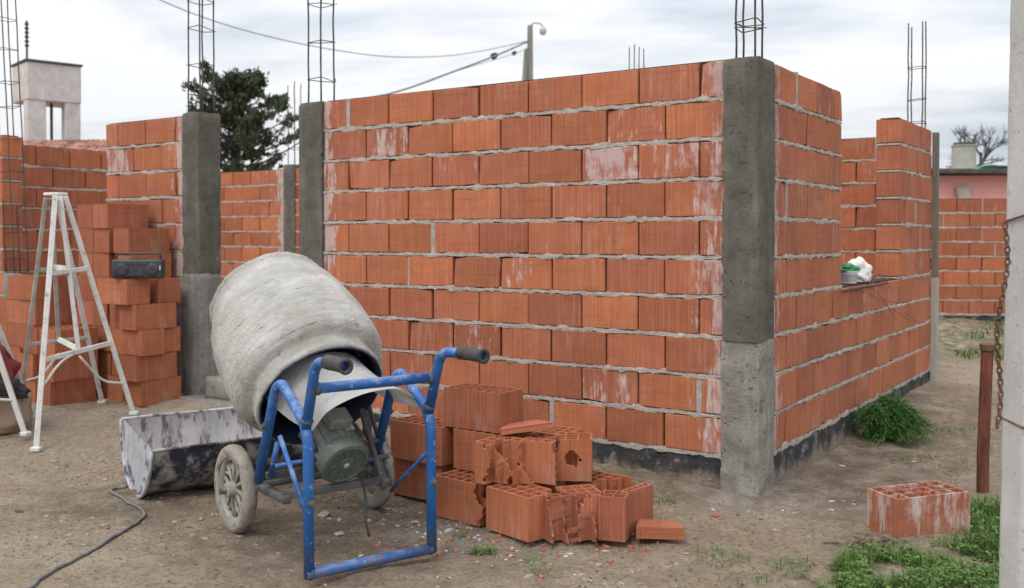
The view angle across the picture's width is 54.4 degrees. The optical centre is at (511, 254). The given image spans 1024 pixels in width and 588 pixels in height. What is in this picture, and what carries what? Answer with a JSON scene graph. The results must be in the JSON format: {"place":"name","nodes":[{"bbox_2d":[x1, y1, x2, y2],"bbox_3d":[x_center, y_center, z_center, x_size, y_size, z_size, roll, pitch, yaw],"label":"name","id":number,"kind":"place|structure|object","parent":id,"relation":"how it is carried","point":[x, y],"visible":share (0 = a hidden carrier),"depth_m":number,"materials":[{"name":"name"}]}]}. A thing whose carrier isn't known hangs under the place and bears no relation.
{"place":"outdoors","nodes":[
{"label":"outdoors","id":0,"kind":"place"},
{"bbox_2d":[0,321,7,344],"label":"hollow brick","id":1,"kind":"object","parent":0,"point":[4,325],"visible":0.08,"depth_m":7.41,"materials":[{"name":"brick"}]},
{"bbox_2d":[0,298,7,321],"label":"hollow brick","id":2,"kind":"object","parent":1,"relation":"on","point":[3,309],"visible":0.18,"depth_m":7.42,"materials":[{"name":"brick"}]},
{"bbox_2d":[0,318,1003,587],"bbox_3d":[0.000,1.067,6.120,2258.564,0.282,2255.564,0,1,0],"label":"ground","id":3,"kind":"structure","parent":0,"point":[848,470],"depth_m":4.41,"materials":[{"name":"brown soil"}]},
{"bbox_2d":[0,0,28,297],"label":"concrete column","id":4,"kind":"structure","parent":3,"relation":"on","point":[5,288],"depth_m":8.52,"materials":[{"name":"metal"}]},
{"bbox_2d":[0,392,31,434],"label":"cement sack","id":5,"kind":"object","parent":3,"relation":"on","point":[8,423],"visible":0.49,"depth_m":6.02,"materials":[{"name":"paper"}]},
{"bbox_2d":[0,345,21,377],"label":"jacket","id":6,"kind":"object","parent":5,"relation":"on","point":[12,366],"visible":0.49,"depth_m":6.09,"materials":[{"name":"red fabric"}]},
{"bbox_2d":[0,374,30,398],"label":"dark rag","id":7,"kind":"object","parent":5,"relation":"on","point":[21,390],"visible":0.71,"depth_m":6.00,"materials":[{"name":"fabric"}]},
{"bbox_2d":[0,324,35,436],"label":"step ladder","id":8,"kind":"object","parent":3,"relation":"on","point":[24,432],"visible":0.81,"depth_m":5.88,"materials":[{"name":"metal"}]},
{"bbox_2d":[25,380,36,402],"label":"hollow brick","id":9,"kind":"object","parent":3,"relation":"on","point":[31,385],"visible":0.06,"depth_m":6.82,"materials":[{"name":"brick"}]},
{"bbox_2d":[18,353,38,379],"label":"hollow brick","id":10,"kind":"object","parent":9,"relation":"on","point":[33,367],"visible":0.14,"depth_m":6.83,"materials":[{"name":"brick"}]},
{"bbox_2d":[23,325,72,354],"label":"hollow brick","id":11,"kind":"object","parent":10,"relation":"on","point":[34,338],"visible":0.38,"depth_m":6.85,"materials":[{"name":"brick"}]},
{"bbox_2d":[11,21,82,140],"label":"water tower","id":12,"kind":"structure","parent":3,"relation":"on","point":[44,84],"depth_m":21.03,"materials":[{"name":"concrete"}]},
{"bbox_2d":[19,145,108,273],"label":"brick wall","id":13,"kind":"structure","parent":3,"relation":"on","point":[79,176],"depth_m":9.51,"materials":[{"name":"brick"}]},
{"bbox_2d":[36,377,95,405],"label":"hollow brick","id":14,"kind":"object","parent":3,"relation":"on","point":[82,390],"visible":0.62,"depth_m":6.82,"materials":[{"name":"brick"}]},
{"bbox_2d":[39,352,97,381],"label":"hollow brick","id":15,"kind":"object","parent":14,"relation":"on","point":[73,367],"visible":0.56,"depth_m":6.82,"materials":[{"name":"brick"}]},
{"bbox_2d":[39,326,97,355],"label":"hollow brick","id":16,"kind":"object","parent":15,"relation":"on","point":[57,348],"visible":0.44,"depth_m":6.81,"materials":[{"name":"brick"}]},
{"bbox_2d":[23,139,108,151],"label":"tiled house","id":17,"kind":"structure","parent":3,"relation":"on","point":[94,144],"depth_m":19.78,"materials":[{"name":"paint"}]},
{"bbox_2d":[22,192,138,451],"bbox_3d":[-2.783,0.367,6.287,0.781,1.510,0.978,-1,1,-43],"label":"step ladder","id":18,"kind":"object","parent":3,"relation":"on","point":[53,268],"visible":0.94,"depth_m":6.24,"materials":[{"name":"paint"}]},
{"bbox_2d":[27,485,145,587],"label":"power cable","id":19,"kind":"object","parent":3,"relation":"on","point":[72,560],"visible":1,"depth_m":4.17,"materials":[{"name":"rubber"}]},
{"bbox_2d":[0,116,183,392],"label":"brick wall","id":20,"kind":"structure","parent":3,"relation":"on","point":[144,161],"depth_m":7.46,"materials":[{"name":"brick"}]},
{"bbox_2d":[96,373,107,397],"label":"hollow brick","id":21,"kind":"object","parent":3,"relation":"on","point":[104,385],"visible":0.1,"depth_m":7.09,"materials":[{"name":"brick"}]},
{"bbox_2d":[98,350,111,374],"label":"hollow brick","id":22,"kind":"object","parent":21,"relation":"on","point":[104,362],"visible":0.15,"depth_m":7.10,"materials":[{"name":"brick"}]},
{"bbox_2d":[93,325,108,350],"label":"hollow brick","id":23,"kind":"object","parent":22,"relation":"on","point":[102,337],"visible":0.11,"depth_m":7.08,"materials":[{"name":"brick"}]},
{"bbox_2d":[92,301,109,325],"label":"hollow brick","id":24,"kind":"object","parent":23,"relation":"on","point":[96,319],"visible":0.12,"depth_m":7.09,"materials":[{"name":"brick"}]},
{"bbox_2d":[94,277,112,299],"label":"hollow brick","id":25,"kind":"object","parent":24,"relation":"on","point":[96,280],"visible":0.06,"depth_m":7.11,"materials":[{"name":"brick"}]},
{"bbox_2d":[93,253,115,276],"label":"hollow brick","id":26,"kind":"object","parent":25,"relation":"on","point":[102,264],"visible":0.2,"depth_m":7.08,"materials":[{"name":"brick"}]},
{"bbox_2d":[94,228,112,252],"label":"hollow brick","id":27,"kind":"object","parent":26,"relation":"on","point":[103,240],"visible":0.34,"depth_m":7.06,"materials":[{"name":"brick"}]},
{"bbox_2d":[92,204,147,227],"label":"hollow brick","id":28,"kind":"object","parent":27,"relation":"on","point":[119,216],"visible":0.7,"depth_m":7.11,"materials":[{"name":"ceramic"}]},
{"bbox_2d":[108,375,124,401],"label":"hollow brick","id":29,"kind":"object","parent":3,"relation":"on","point":[115,392],"visible":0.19,"depth_m":7.00,"materials":[{"name":"brick"}]},
{"bbox_2d":[112,354,122,375],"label":"hollow brick","id":30,"kind":"object","parent":29,"relation":"on","point":[114,371],"visible":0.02,"depth_m":7.04,"materials":[{"name":"brick"}]},
{"bbox_2d":[162,326,179,351],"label":"hollow brick","id":31,"kind":"object","parent":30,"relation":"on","point":[172,338],"visible":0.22,"depth_m":7.01,"materials":[{"name":"ceramic"}]},
{"bbox_2d":[125,375,180,406],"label":"hollow brick","id":32,"kind":"object","parent":3,"relation":"on","point":[149,392],"visible":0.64,"depth_m":6.84,"materials":[{"name":"ceramic"}]},
{"bbox_2d":[120,351,176,381],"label":"hollow brick","id":33,"kind":"object","parent":32,"relation":"on","point":[135,368],"visible":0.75,"depth_m":6.80,"materials":[{"name":"brick"}]},
{"bbox_2d":[112,328,164,355],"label":"hollow brick","id":34,"kind":"object","parent":33,"relation":"on","point":[147,342],"visible":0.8,"depth_m":6.80,"materials":[{"name":"brick"}]},
{"bbox_2d":[119,302,175,329],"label":"hollow brick","id":35,"kind":"object","parent":34,"relation":"on","point":[147,316],"visible":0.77,"depth_m":6.82,"materials":[{"name":"brick"}]},
{"bbox_2d":[98,278,149,304],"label":"hollow brick","id":36,"kind":"object","parent":35,"relation":"on","point":[126,291],"visible":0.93,"depth_m":6.79,"materials":[{"name":"brick"}]},
{"bbox_2d":[112,252,164,277],"bbox_3d":[-2.540,0.073,6.774,0.335,0.175,0.106,0,1,-4],"label":"radio","id":37,"kind":"object","parent":36,"relation":"on","point":[138,268],"visible":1,"depth_m":6.73,"materials":[{"name":"plastic"}]},
{"bbox_2d":[148,277,179,302],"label":"hollow brick","id":38,"kind":"object","parent":35,"relation":"on","point":[164,290],"visible":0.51,"depth_m":6.95,"materials":[{"name":"brick"}]},
{"bbox_2d":[182,0,221,394],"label":"concrete column","id":39,"kind":"structure","parent":3,"relation":"on","point":[201,213],"depth_m":7.14,"materials":[{"name":"concrete"}]},
{"bbox_2d":[178,375,232,406],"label":"concrete step","id":40,"kind":"structure","parent":3,"relation":"on","point":[215,393],"depth_m":6.93,"materials":[{"name":"concrete"}]},
{"bbox_2d":[120,407,314,498],"bbox_3d":[-1.518,1.025,5.187,0.869,0.355,0.624,-1,1,-34],"label":"mixing trough","id":41,"kind":"object","parent":3,"relation":"on","point":[169,452],"visible":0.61,"depth_m":5.08,"materials":[{"name":"grey metal"}]},
{"bbox_2d":[180,56,298,171],"bbox_3d":[-6.739,-1.983,24.709,5.185,5.671,4.635,0,1,0],"label":"conifer tree","id":42,"kind":"object","parent":3,"relation":"on","point":[237,91],"visible":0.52,"depth_m":24.10,"materials":[{"name":"green plant"}]},
{"bbox_2d":[283,81,300,252],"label":"concrete column","id":43,"kind":"structure","parent":3,"relation":"on","point":[289,190],"depth_m":12.44,"materials":[{"name":"concrete"}]},
{"bbox_2d":[299,0,336,268],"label":"concrete column","id":44,"kind":"structure","parent":3,"relation":"on","point":[311,181],"depth_m":6.45,"materials":[{"name":"concrete"}]},
{"bbox_2d":[209,252,489,580],"bbox_3d":[-0.731,0.599,4.235,0.805,1.215,1.557,-1,1,-37],"label":"cement mixer","id":45,"kind":"object","parent":3,"relation":"on","point":[296,343],"visible":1,"depth_m":4.14,"materials":[{"name":"blue paint"}]},
{"bbox_2d":[392,458,457,499],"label":"hollow brick","id":46,"kind":"object","parent":3,"relation":"on","point":[412,484],"visible":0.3,"depth_m":4.85,"materials":[{"name":"brick"}]},
{"bbox_2d":[390,415,455,465],"bbox_3d":[-0.412,0.905,4.875,0.331,0.184,0.182,1,1,36],"label":"hollow brick","id":47,"kind":"object","parent":46,"relation":"on","point":[407,437],"visible":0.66,"depth_m":4.81,"materials":[{"name":"brick"}]},
{"bbox_2d":[12,453,898,585],"bbox_3d":[0.264,1.171,5.034,5.629,0.101,2.869,0,1,-17],"label":"debris","id":48,"kind":"object","parent":3,"relation":"on","point":[320,503],"visible":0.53,"depth_m":4.58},
{"bbox_2d":[436,469,497,525],"bbox_3d":[-0.185,1.097,4.514,0.294,0.184,0.181,1,1,40],"label":"hollow brick","id":49,"kind":"object","parent":3,"relation":"on","point":[460,495],"visible":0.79,"depth_m":4.45,"materials":[{"name":"brick"}]},
{"bbox_2d":[453,428,532,471],"bbox_3d":[-0.090,0.909,4.644,0.331,0.184,0.182,1,1,39],"label":"hollow brick","id":50,"kind":"object","parent":49,"relation":"on","point":[463,449],"visible":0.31,"depth_m":4.62,"materials":[{"name":"ceramic"}]},
{"bbox_2d":[444,383,522,433],"bbox_3d":[-0.134,0.722,4.707,0.331,0.184,0.182,1,1,36],"label":"hollow brick","id":51,"kind":"object","parent":50,"relation":"on","point":[484,408],"visible":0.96,"depth_m":4.63,"materials":[{"name":"brick"}]},
{"bbox_2d":[500,419,553,434],"bbox_3d":[0.073,0.781,4.532,0.240,0.030,0.120,-9,0,6],"label":"brick shard","id":52,"kind":"object","parent":50,"relation":"on","point":[524,426],"visible":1,"depth_m":4.48,"materials":[{"name":"brick"}]},
{"bbox_2d":[4,449,941,586],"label":"rubble","id":53,"kind":"object","parent":3,"relation":"on","point":[383,524],"visible":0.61,"depth_m":4.46,"materials":[{"name":"brick"}]},
{"bbox_2d":[1,380,1000,587],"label":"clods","id":54,"kind":"object","parent":3,"relation":"on","point":[396,542],"visible":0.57,"depth_m":4.21,"materials":[{"name":"soil"}]},
{"bbox_2d":[486,481,551,542],"bbox_3d":[0.045,1.101,4.294,0.182,0.184,0.272,-1,1,-42],"label":"hollow brick","id":55,"kind":"object","parent":3,"relation":"on","point":[515,511],"visible":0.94,"depth_m":4.22,"materials":[{"name":"brick"}]},
{"bbox_2d":[474,435,535,484],"bbox_3d":[-0.023,0.913,4.396,0.221,0.184,0.181,1,1,36],"label":"hollow brick","id":56,"kind":"object","parent":55,"relation":"on","point":[500,460],"visible":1,"depth_m":4.38,"materials":[{"name":"brick"}]},
{"bbox_2d":[520,432,560,484],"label":"hollow brick","id":57,"kind":"object","parent":55,"relation":"on","point":[541,463],"visible":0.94,"depth_m":4.39,"materials":[{"name":"ceramic"}]},
{"bbox_2d":[323,60,724,489],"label":"brick wall","id":58,"kind":"structure","parent":3,"relation":"on","point":[553,246],"depth_m":5.44,"materials":[{"name":"brick"}]},
{"bbox_2d":[498,481,564,493],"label":"hollow brick","id":59,"kind":"object","parent":3,"relation":"on","point":[559,483],"visible":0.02,"depth_m":4.69,"materials":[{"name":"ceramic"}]},
{"bbox_2d":[533,425,583,445],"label":"hollow brick","id":60,"kind":"object","parent":59,"relation":"on","point":[559,430],"visible":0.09,"depth_m":4.75,"materials":[{"name":"brick"}]},
{"bbox_2d":[522,22,546,80],"bbox_3d":[0.460,-3.182,30.949,1.240,8.057,0.280,0,1,0],"label":"utility pole","id":61,"kind":"object","parent":3,"relation":"on","point":[527,73],"visible":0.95,"depth_m":30.81,"materials":[{"name":"grey metal"}]},
{"bbox_2d":[160,0,525,57],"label":"overhead cable","id":62,"kind":"object","parent":61,"relation":"attached to","point":[332,49],"visible":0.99,"depth_m":26.80,"materials":[{"name":"metal"}]},
{"bbox_2d":[379,41,528,95],"bbox_3d":[-2.221,-5.255,28.766,7.042,2.754,0.418,-1,1,-35],"label":"overhead cable","id":63,"kind":"object","parent":61,"relation":"attached to","point":[455,70],"visible":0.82,"depth_m":29.06,"materials":[{"name":"metal"}]},
{"bbox_2d":[220,137,876,282],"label":"brick wall","id":64,"kind":"structure","parent":3,"relation":"on","point":[252,211],"depth_m":12.57,"materials":[{"name":"brick"}]},
{"bbox_2d":[280,500,855,578],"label":"mortar crumbs","id":65,"kind":"object","parent":3,"relation":"on","point":[450,529],"visible":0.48,"depth_m":4.27,"materials":[{"name":"stone"}]},
{"bbox_2d":[543,493,597,543],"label":"hollow brick","id":66,"kind":"object","parent":3,"relation":"on","point":[564,520],"visible":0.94,"depth_m":4.16,"materials":[{"name":"brick"}]},
{"bbox_2d":[341,505,817,584],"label":"brick chips","id":67,"kind":"object","parent":3,"relation":"on","point":[609,561],"visible":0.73,"depth_m":4.15,"materials":[{"name":"brick"}]},
{"bbox_2d":[555,484,604,537],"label":"hollow brick","id":68,"kind":"object","parent":3,"relation":"on","point":[591,502],"visible":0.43,"depth_m":4.23,"materials":[{"name":"brick"}]},
{"bbox_2d":[565,470,634,491],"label":"hollow brick","id":69,"kind":"object","parent":3,"relation":"on","point":[601,481],"visible":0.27,"depth_m":4.49,"materials":[{"name":"brick"}]},
{"bbox_2d":[556,432,592,481],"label":"hollow brick","id":70,"kind":"object","parent":69,"relation":"on","point":[574,457],"visible":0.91,"depth_m":4.42,"materials":[{"name":"brick"}]},
{"bbox_2d":[598,483,652,541],"bbox_3d":[0.480,1.101,4.283,0.142,0.184,0.317,1,1,32],"label":"hollow brick","id":71,"kind":"object","parent":3,"relation":"on","point":[621,512],"visible":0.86,"depth_m":4.17,"materials":[{"name":"brick"}]},
{"bbox_2d":[636,519,684,539],"bbox_3d":[0.633,1.163,4.219,0.200,0.050,0.121,-2,1,12],"label":"brick shard","id":72,"kind":"object","parent":3,"relation":"on","point":[658,529],"visible":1,"depth_m":4.17,"materials":[{"name":"brick"}]},
{"bbox_2d":[720,0,774,496],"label":"concrete column","id":73,"kind":"structure","parent":3,"relation":"on","point":[747,343],"depth_m":4.85,"materials":[{"name":"concrete"}]},
{"bbox_2d":[773,64,931,484],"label":"brick wall","id":74,"kind":"structure","parent":3,"relation":"on","point":[840,356],"depth_m":5.84,"materials":[{"name":"brick"}]},
{"bbox_2d":[840,271,857,282],"bbox_3d":[2.146,0.141,6.339,0.110,0.078,0.110,0,1,17],"label":"plastic tub","id":75,"kind":"object","parent":74,"relation":"on","point":[849,276],"visible":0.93,"depth_m":6.30,"materials":[{"name":"grey plastic"}]},
{"bbox_2d":[848,256,872,281],"bbox_3d":[2.287,0.095,6.598,0.268,0.166,0.158,-1,1,-35],"label":"plastic bag","id":76,"kind":"object","parent":74,"relation":"on","point":[864,273],"visible":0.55,"depth_m":6.55,"materials":[{"name":"plastic"}]},
{"bbox_2d":[841,203,927,324],"bbox_3d":[2.567,0.108,6.804,0.167,0.898,2.040,1,1,37],"label":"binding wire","id":77,"kind":"object","parent":74,"relation":"hanging from","point":[862,287],"visible":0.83,"depth_m":6.55,"materials":[{"name":"metal"}]},
{"bbox_2d":[907,21,926,127],"bbox_3d":[3.288,-1.332,8.114,0.158,1.141,0.146,1,1,34],"label":"rebar cage","id":78,"kind":"object","parent":74,"relation":"attached to","point":[922,98],"visible":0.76,"depth_m":8.12,"materials":[{"name":"metal"}]},
{"bbox_2d":[821,532,917,547],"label":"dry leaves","id":79,"kind":"object","parent":3,"relation":"on","point":[866,539],"visible":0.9,"depth_m":4.12,"materials":[{"name":"plant"}]},
{"bbox_2d":[851,383,938,447],"bbox_3d":[2.351,0.984,6.162,0.568,0.396,0.467,0,1,0],"label":"weed clump","id":80,"kind":"object","parent":3,"relation":"on","point":[885,418],"visible":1,"depth_m":6.10,"materials":[{"name":"green plant"}]},
{"bbox_2d":[867,481,969,538],"bbox_3d":[1.761,1.112,4.319,0.371,0.185,0.202,-1,1,-17],"label":"hollow brick","id":81,"kind":"object","parent":3,"relation":"on","point":[916,509],"visible":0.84,"depth_m":4.25,"materials":[{"name":"brick"}]},
{"bbox_2d":[930,132,939,381],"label":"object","id":82,"kind":"object","parent":3,"relation":"on","point":[934,329],"visible":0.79,"depth_m":8.14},
{"bbox_2d":[930,198,1006,321],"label":"brick wall","id":83,"kind":"structure","parent":3,"relation":"on","point":[972,255],"depth_m":13.46,"materials":[{"name":"brick"}]},
{"bbox_2d":[946,124,1007,168],"bbox_3d":[12.053,-1.272,25.662,1.504,4.210,2.172,1,1,41],"label":"bare tree","id":84,"kind":"object","parent":3,"relation":"on","point":[988,151],"visible":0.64,"depth_m":25.51,"materials":[{"name":"brown plant"}]},
{"bbox_2d":[976,343,995,492],"bbox_3d":[2.373,0.868,4.986,0.083,0.850,0.074,0,1,0],"label":"iron pipe","id":85,"kind":"object","parent":3,"relation":"on","point":[987,350],"visible":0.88,"depth_m":4.96,"materials":[{"name":"brown metal"}]},
{"bbox_2d":[999,0,1023,587],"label":"concrete post","id":86,"kind":"object","parent":3,"relation":"on","point":[1011,560],"visible":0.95,"depth_m":2.98,"materials":[{"name":"grey concrete"}]},
{"bbox_2d":[994,221,1010,429],"bbox_3d":[1.427,0.205,2.896,0.055,0.606,0.024,-1,1,-32],"label":"rusty chain","id":87,"kind":"object","parent":86,"relation":"hanging from","point":[1007,265],"visible":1,"depth_m":2.89,"materials":[{"name":"brown metal"}]},
{"bbox_2d":[0,0,1010,170],"label":"sky","id":88,"kind":"structure","parent":0,"point":[133,54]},
{"bbox_2d":[450,318,1003,587],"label":"grass","id":89,"kind":"structure","parent":0,"point":[942,570],"depth_m":3.89,"materials":[{"name":"green plant"}]},
{"bbox_2d":[931,168,1006,198],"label":"pink house","id":90,"kind":"structure","parent":0,"point":[956,183],"depth_m":18.03,"materials":[{"name":"paint"}]},
{"bbox_2d":[951,142,976,168],"bbox_3d":[8.700,-1.865,19.170,0.840,0.620,0.840,0,1,0],"label":"water tank","id":91,"kind":"object","parent":90,"relation":"on","point":[964,155],"visible":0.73,"depth_m":18.99,"materials":[{"name":"plastic"}]},
{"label":"hollow brick","id":92,"kind":"object","parent":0,"visible":0},
{"bbox_2d":[110,304,118,326],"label":"hollow brick","id":93,"kind":"object","parent":92,"relation":"on","point":[114,315],"visible":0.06,"depth_m":7.00,"materials":[{"name":"brick"}]},
{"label":"hollow brick","id":94,"kind":"object","parent":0,"visible":0},
{"bbox_2d":[79,300,91,324],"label":"hollow brick","id":95,"kind":"object","parent":94,"relation":"on","point":[87,304],"visible":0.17,"depth_m":7.17,"materials":[{"name":"brick"}]},
{"bbox_2d":[80,276,94,300],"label":"hollow brick","id":96,"kind":"object","parent":95,"relation":"on","point":[86,291],"visible":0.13,"depth_m":7.21,"materials":[{"name":"brick"}]},
{"bbox_2d":[79,252,93,276],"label":"hollow brick","id":97,"kind":"object","parent":96,"relation":"on","point":[89,257],"visible":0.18,"depth_m":7.21,"materials":[{"name":"brick"}]},
{"bbox_2d":[79,229,93,251],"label":"hollow brick","id":98,"kind":"object","parent":97,"relation":"on","point":[87,236],"visible":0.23,"depth_m":7.18,"materials":[{"name":"ceramic"}]},
{"bbox_2d":[77,204,93,228],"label":"hollow brick","id":99,"kind":"object","parent":98,"relation":"on","point":[84,215],"visible":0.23,"depth_m":7.19,"materials":[{"name":"brick"}]},
{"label":"hollow brick","id":100,"kind":"object","parent":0,"visible":0},
{"bbox_2d":[116,253,170,276],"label":"hollow brick","id":101,"kind":"object","parent":100,"relation":"on","point":[166,257],"visible":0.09,"depth_m":7.12,"materials":[{"name":"ceramic"}]},
{"bbox_2d":[113,228,169,252],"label":"hollow brick","id":102,"kind":"object","parent":101,"relation":"on","point":[136,240],"visible":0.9,"depth_m":6.98,"materials":[{"name":"brick"}]},
{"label":"hollow brick","id":103,"kind":"object","parent":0,"visible":0},
{"bbox_2d":[9,346,21,360],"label":"hollow brick","id":104,"kind":"object","parent":103,"relation":"on","point":[15,350],"visible":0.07,"depth_m":7.30,"materials":[{"name":"brick"}]},
{"bbox_2d":[8,322,20,346],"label":"hollow brick","id":105,"kind":"object","parent":104,"relation":"on","point":[14,334],"visible":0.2,"depth_m":7.33,"materials":[{"name":"brick"}]},
{"bbox_2d":[8,299,20,322],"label":"hollow brick","id":106,"kind":"object","parent":105,"relation":"on","point":[14,310],"visible":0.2,"depth_m":7.34,"materials":[{"name":"brick"}]},
{"bbox_2d":[7,274,45,299],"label":"hollow brick","id":107,"kind":"object","parent":106,"relation":"on","point":[13,286],"visible":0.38,"depth_m":7.34,"materials":[{"name":"brick"}]},
{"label":"hollow brick","id":108,"kind":"object","parent":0,"visible":0},
{"bbox_2d":[21,322,72,347],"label":"hollow brick","id":109,"kind":"object","parent":108,"relation":"on","point":[41,325],"visible":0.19,"depth_m":7.25,"materials":[{"name":"brick"}]},
{"bbox_2d":[21,298,76,324],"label":"hollow brick","id":110,"kind":"object","parent":109,"relation":"on","point":[65,312],"visible":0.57,"depth_m":7.27,"materials":[{"name":"brick"}]},
{"bbox_2d":[19,275,74,300],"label":"hollow brick","id":111,"kind":"object","parent":110,"relation":"on","point":[25,286],"visible":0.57,"depth_m":7.24,"materials":[{"name":"ceramic"}]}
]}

